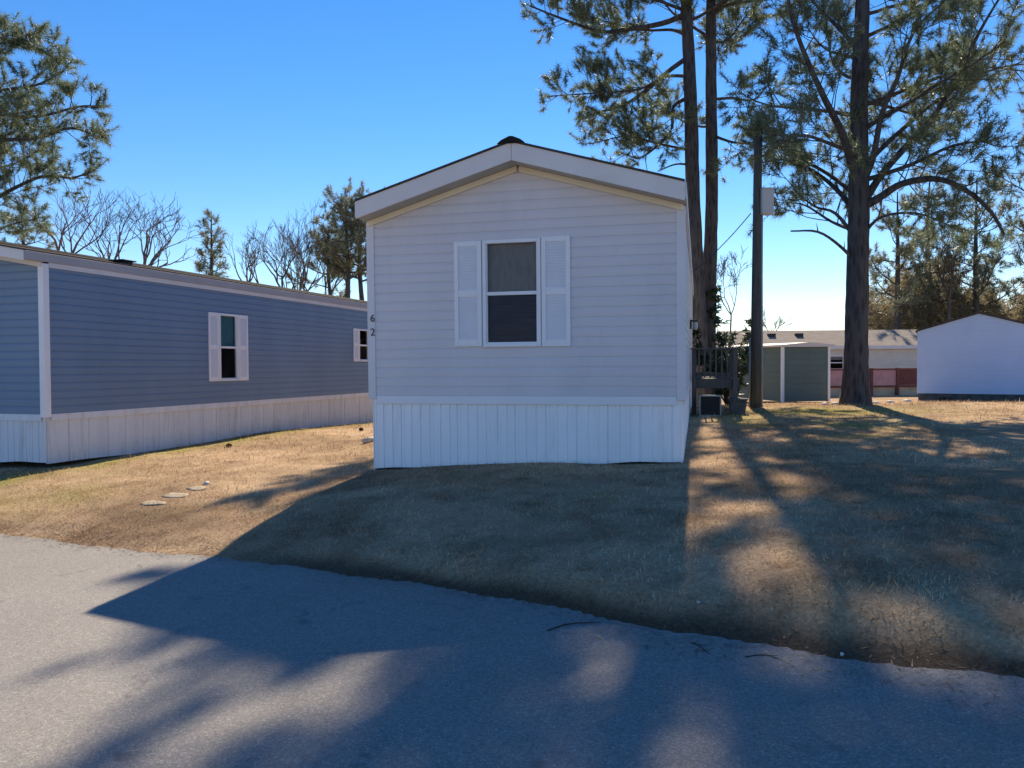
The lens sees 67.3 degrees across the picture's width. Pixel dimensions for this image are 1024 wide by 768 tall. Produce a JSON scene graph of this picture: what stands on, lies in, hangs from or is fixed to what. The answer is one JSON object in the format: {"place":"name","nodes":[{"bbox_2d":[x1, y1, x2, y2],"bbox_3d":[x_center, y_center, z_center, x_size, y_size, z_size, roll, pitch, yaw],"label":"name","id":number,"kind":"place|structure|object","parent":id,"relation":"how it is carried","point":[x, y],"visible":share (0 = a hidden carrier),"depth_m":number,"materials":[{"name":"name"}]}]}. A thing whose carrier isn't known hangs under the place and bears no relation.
{"place":"outdoors","nodes":[
{"label":"outdoors","id":0,"kind":"place"},
{"bbox_2d":[0,534,1023,767],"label":"road","id":1,"kind":"structure","parent":0,"point":[129,659],"depth_m":3.88,"materials":[{"name":"grey asphalt"}]},
{"bbox_2d":[2,525,1023,740],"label":"pine straw","id":2,"kind":"object","parent":1,"relation":"on","point":[697,649],"visible":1,"depth_m":4.39,"materials":[{"name":"brown plant"}]},
{"bbox_2d":[547,622,596,630],"bbox_3d":[0.367,1.462,4.680,0.344,0.023,0.080,-1,2,-16],"label":"twig","id":3,"kind":"object","parent":1,"relation":"on","point":[568,624],"visible":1,"depth_m":4.68,"materials":[{"name":"brown wood"}]},
{"bbox_2d":[745,654,780,659],"bbox_3d":[1.321,1.430,4.038,0.186,0.015,0.053,0,2,22],"label":"twig","id":4,"kind":"object","parent":1,"relation":"on","point":[763,655],"visible":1,"depth_m":4.05,"materials":[{"name":"brown wood"}]},
{"bbox_2d":[0,395,1023,677],"bbox_3d":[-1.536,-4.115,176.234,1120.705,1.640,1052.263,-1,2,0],"label":"ground","id":5,"kind":"structure","parent":0,"point":[734,619],"depth_m":6.70,"materials":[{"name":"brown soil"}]},
{"bbox_2d":[0,193,57,249],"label":"pine tree","id":6,"kind":"object","parent":5,"relation":"on","point":[24,240],"visible":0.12,"depth_m":44.01,"materials":[{"name":"green plant"}]},
{"bbox_2d":[0,9,120,241],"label":"pine tree","id":7,"kind":"object","parent":5,"relation":"on","point":[23,101],"visible":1,"depth_m":23.53,"materials":[{"name":"green plant"}]},
{"bbox_2d":[0,176,133,252],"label":"bare tree","id":8,"kind":"object","parent":5,"relation":"on","point":[62,233],"visible":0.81,"depth_m":41.76,"materials":[{"name":"brown plant"}]},
{"bbox_2d":[51,191,171,258],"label":"bare tree","id":9,"kind":"object","parent":5,"relation":"on","point":[119,239],"visible":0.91,"depth_m":44.41,"materials":[{"name":"brown plant"}]},
{"bbox_2d":[141,501,166,505],"bbox_3d":[-4.131,1.373,8.856,0.347,0.014,0.199,0,7,25],"label":"paver","id":10,"kind":"object","parent":5,"relation":"on","point":[152,502],"visible":1,"depth_m":8.85,"materials":[{"name":"stone"}]},
{"bbox_2d":[107,191,211,266],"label":"bare tree","id":11,"kind":"object","parent":5,"relation":"on","point":[156,255],"visible":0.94,"depth_m":44.18,"materials":[{"name":"brown plant"}]},
{"bbox_2d":[161,493,188,497],"bbox_3d":[-4.035,1.333,9.213,0.362,0.024,0.224,0,2,11],"label":"paver","id":12,"kind":"object","parent":5,"relation":"on","point":[172,495],"visible":0.99,"depth_m":9.18,"materials":[{"name":"stone"}]},
{"bbox_2d":[0,241,372,463],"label":"mobile home","id":13,"kind":"object","parent":5,"relation":"on","point":[102,357],"visible":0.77,"depth_m":14.13,"materials":[{"name":"blue plastic"}]},
{"bbox_2d":[219,313,238,380],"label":"window","id":14,"kind":"structure","parent":13,"relation":"in","point":[228,323],"depth_m":16.24,"materials":[{"name":"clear glass"}]},
{"bbox_2d":[359,329,367,361],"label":"window","id":15,"kind":"structure","parent":13,"relation":"in","point":[363,333],"depth_m":22.30,"materials":[{"name":"black glass"}]},
{"bbox_2d":[186,486,206,490],"bbox_3d":[-3.909,1.290,9.531,0.336,0.016,0.182,1,7,38],"label":"paver","id":16,"kind":"object","parent":5,"relation":"on","point":[195,488],"visible":1,"depth_m":9.51,"materials":[{"name":"stone"}]},
{"bbox_2d":[191,208,232,277],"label":"pine tree","id":17,"kind":"object","parent":5,"relation":"on","point":[202,265],"visible":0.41,"depth_m":45.68,"materials":[{"name":"green plant"}]},
{"bbox_2d":[218,227,270,282],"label":"bare tree","id":18,"kind":"object","parent":5,"relation":"on","point":[254,261],"visible":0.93,"depth_m":51.42,"materials":[{"name":"brown plant"}]},
{"bbox_2d":[246,220,333,286],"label":"bare tree","id":19,"kind":"object","parent":5,"relation":"on","point":[275,271],"visible":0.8,"depth_m":49.22,"materials":[{"name":"brown plant"}]},
{"bbox_2d":[247,201,355,290],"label":"bare tree","id":20,"kind":"object","parent":5,"relation":"on","point":[296,256],"visible":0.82,"depth_m":49.30,"materials":[{"name":"brown plant"}]},
{"bbox_2d":[256,215,362,293],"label":"bare tree","id":21,"kind":"object","parent":5,"relation":"on","point":[325,281],"visible":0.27,"depth_m":53.61,"materials":[{"name":"brown plant"}]},
{"bbox_2d":[278,215,355,296],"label":"pine tree","id":22,"kind":"object","parent":5,"relation":"on","point":[329,279],"visible":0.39,"depth_m":51.27,"materials":[{"name":"green plant"}]},
{"bbox_2d":[308,180,370,297],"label":"pine tree","id":23,"kind":"object","parent":5,"relation":"on","point":[348,262],"visible":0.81,"depth_m":48.33,"materials":[{"name":"green plant"}]},
{"bbox_2d":[318,177,384,299],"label":"pine tree","id":24,"kind":"object","parent":5,"relation":"on","point":[351,201],"visible":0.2,"depth_m":48.94,"materials":[{"name":"green plant"}]},
{"bbox_2d":[362,437,372,443],"bbox_3d":[-2.574,1.016,14.188,0.090,0.104,0.615,0,2,19],"label":"plastic pipe","id":25,"kind":"object","parent":5,"relation":"on","point":[367,440],"visible":0.55,"depth_m":13.96,"materials":[{"name":"white plastic"}]},
{"bbox_2d":[354,136,697,469],"bbox_3d":[1.792,-1.032,16.572,4.309,4.494,14.730,0,2,14],"label":"mobile home","id":26,"kind":"object","parent":5,"relation":"on","point":[527,302],"visible":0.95,"depth_m":9.76,"materials":[{"name":"plastic"}]},
{"bbox_2d":[482,238,540,346],"bbox_3d":[0.010,-1.159,9.848,0.796,1.365,0.241,0,2,7],"label":"window","id":27,"kind":"structure","parent":26,"relation":"in","point":[511,268],"depth_m":9.85,"materials":[{"name":"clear glass"}]},
{"bbox_2d":[519,0,745,404],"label":"pine tree","id":28,"kind":"object","parent":5,"relation":"on","point":[579,11],"visible":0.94,"depth_m":25.00,"materials":[{"name":"green plant"}]},
{"bbox_2d":[699,395,720,416],"bbox_3d":[4.083,0.440,15.855,0.440,0.440,0.340,0,2,14],"label":"air conditioner unit","id":29,"kind":"object","parent":5,"relation":"on","point":[709,405],"visible":0.97,"depth_m":15.72,"materials":[{"name":"black metal"}]},
{"bbox_2d":[615,0,809,394],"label":"pine tree","id":30,"kind":"object","parent":5,"relation":"on","point":[708,36],"visible":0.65,"depth_m":25.85,"materials":[{"name":"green plant"}]},
{"bbox_2d":[691,347,738,414],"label":"wooden deck","id":31,"kind":"structure","parent":5,"relation":"on","point":[721,379],"depth_m":16.08,"materials":[{"name":"brown wood"}]},
{"bbox_2d":[692,315,750,404],"bbox_3d":[6.293,-0.650,22.360,1.885,2.780,1.930,-2,2,-29],"label":"shrub","id":32,"kind":"object","parent":5,"relation":"on","point":[743,366],"visible":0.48,"depth_m":22.23,"materials":[{"name":"green plant"}]},
{"bbox_2d":[716,246,751,331],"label":"bare tree","id":33,"kind":"object","parent":5,"relation":"on","point":[723,264],"visible":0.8,"depth_m":40.02,"materials":[{"name":"brown plant"}]},
{"bbox_2d":[728,398,747,414],"bbox_3d":[4.658,0.461,15.871,0.390,0.330,0.380,0,2,14],"label":"potted plant container","id":34,"kind":"object","parent":5,"relation":"on","point":[737,406],"visible":0.95,"depth_m":15.72,"materials":[{"name":"grey plastic"}]},
{"bbox_2d":[749,135,774,407],"bbox_3d":[5.679,-2.397,17.575,0.521,6.478,0.359,-1,2,0],"label":"utility pole","id":35,"kind":"object","parent":5,"relation":"on","point":[763,200],"visible":0.93,"depth_m":17.55,"materials":[{"name":"brown wood"}]},
{"bbox_2d":[693,213,750,270],"bbox_3d":[5.032,-3.374,19.542,0.023,1.194,3.992,-1,2,-12],"label":"overhead wire","id":36,"kind":"object","parent":35,"relation":"attached to","point":[723,243],"visible":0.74,"depth_m":18.85,"materials":[{"name":"black metal"}]},
{"bbox_2d":[762,145,1023,173],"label":"overhead wire","id":37,"kind":"object","parent":35,"relation":"attached to","point":[895,163],"visible":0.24,"depth_m":18.94,"materials":[{"name":"black metal"}]},
{"bbox_2d":[763,309,792,330],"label":"bare tree","id":38,"kind":"object","parent":5,"relation":"on","point":[775,323],"visible":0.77,"depth_m":59.88,"materials":[{"name":"brown plant"}]},
{"bbox_2d":[726,342,834,401],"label":"green shed","id":39,"kind":"structure","parent":5,"relation":"on","point":[796,372],"depth_m":25.18,"materials":[{"name":"plastic"}]},
{"bbox_2d":[716,329,917,370],"bbox_3d":[16.158,-1.164,40.173,10.846,3.273,4.930,-1,2,0],"label":"white home","id":40,"kind":"object","parent":5,"relation":"on","point":[892,348],"visible":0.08,"depth_m":38.38,"materials":[{"name":"beige"}]},
{"bbox_2d":[830,356,842,368],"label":"window","id":41,"kind":"structure","parent":40,"relation":"in","point":[836,362],"depth_m":39.49,"materials":[{"name":"black glass"}]},
{"bbox_2d":[713,0,1023,404],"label":"pine tree","id":42,"kind":"object","parent":5,"relation":"on","point":[854,146],"visible":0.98,"depth_m":17.68,"materials":[{"name":"green plant"}]},
{"bbox_2d":[830,368,917,395],"bbox_3d":[15.882,0.057,34.064,4.718,1.537,0.205,-1,2,0],"label":"deck fence","id":43,"kind":"object","parent":5,"relation":"on","point":[893,381],"visible":0.49,"depth_m":34.00,"materials":[{"name":"red paint"}]},
{"bbox_2d":[869,179,942,329],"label":"pine tree","id":44,"kind":"object","parent":5,"relation":"on","point":[904,295],"visible":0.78,"depth_m":45.53,"materials":[{"name":"green plant"}]},
{"bbox_2d":[868,245,1023,329],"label":"brush","id":45,"kind":"object","parent":5,"relation":"on","point":[879,319],"visible":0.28,"depth_m":47.49,"materials":[{"name":"green plant"}]},
{"bbox_2d":[893,156,998,324],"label":"pine tree","id":46,"kind":"object","parent":5,"relation":"on","point":[925,254],"visible":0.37,"depth_m":47.69,"materials":[{"name":"green plant"}]},
{"bbox_2d":[929,215,991,320],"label":"bare tree","id":47,"kind":"object","parent":5,"relation":"on","point":[955,255],"visible":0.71,"depth_m":46.14,"materials":[{"name":"brown plant"}]},
{"bbox_2d":[916,312,1023,400],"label":"white shed","id":48,"kind":"structure","parent":5,"relation":"on","point":[978,356],"depth_m":21.34,"materials":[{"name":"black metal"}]},
{"bbox_2d":[927,174,1023,314],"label":"pine tree","id":49,"kind":"object","parent":5,"relation":"on","point":[992,260],"visible":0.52,"depth_m":46.47,"materials":[{"name":"green plant"}]},
{"bbox_2d":[988,99,1023,284],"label":"pine tree","id":50,"kind":"object","parent":5,"relation":"on","point":[1007,205],"visible":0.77,"depth_m":42.04,"materials":[{"name":"green plant"}]},
{"bbox_2d":[0,0,1023,331],"label":"sky","id":51,"kind":"structure","parent":0,"point":[245,111],"materials":[{"name":"blue"}]}
]}

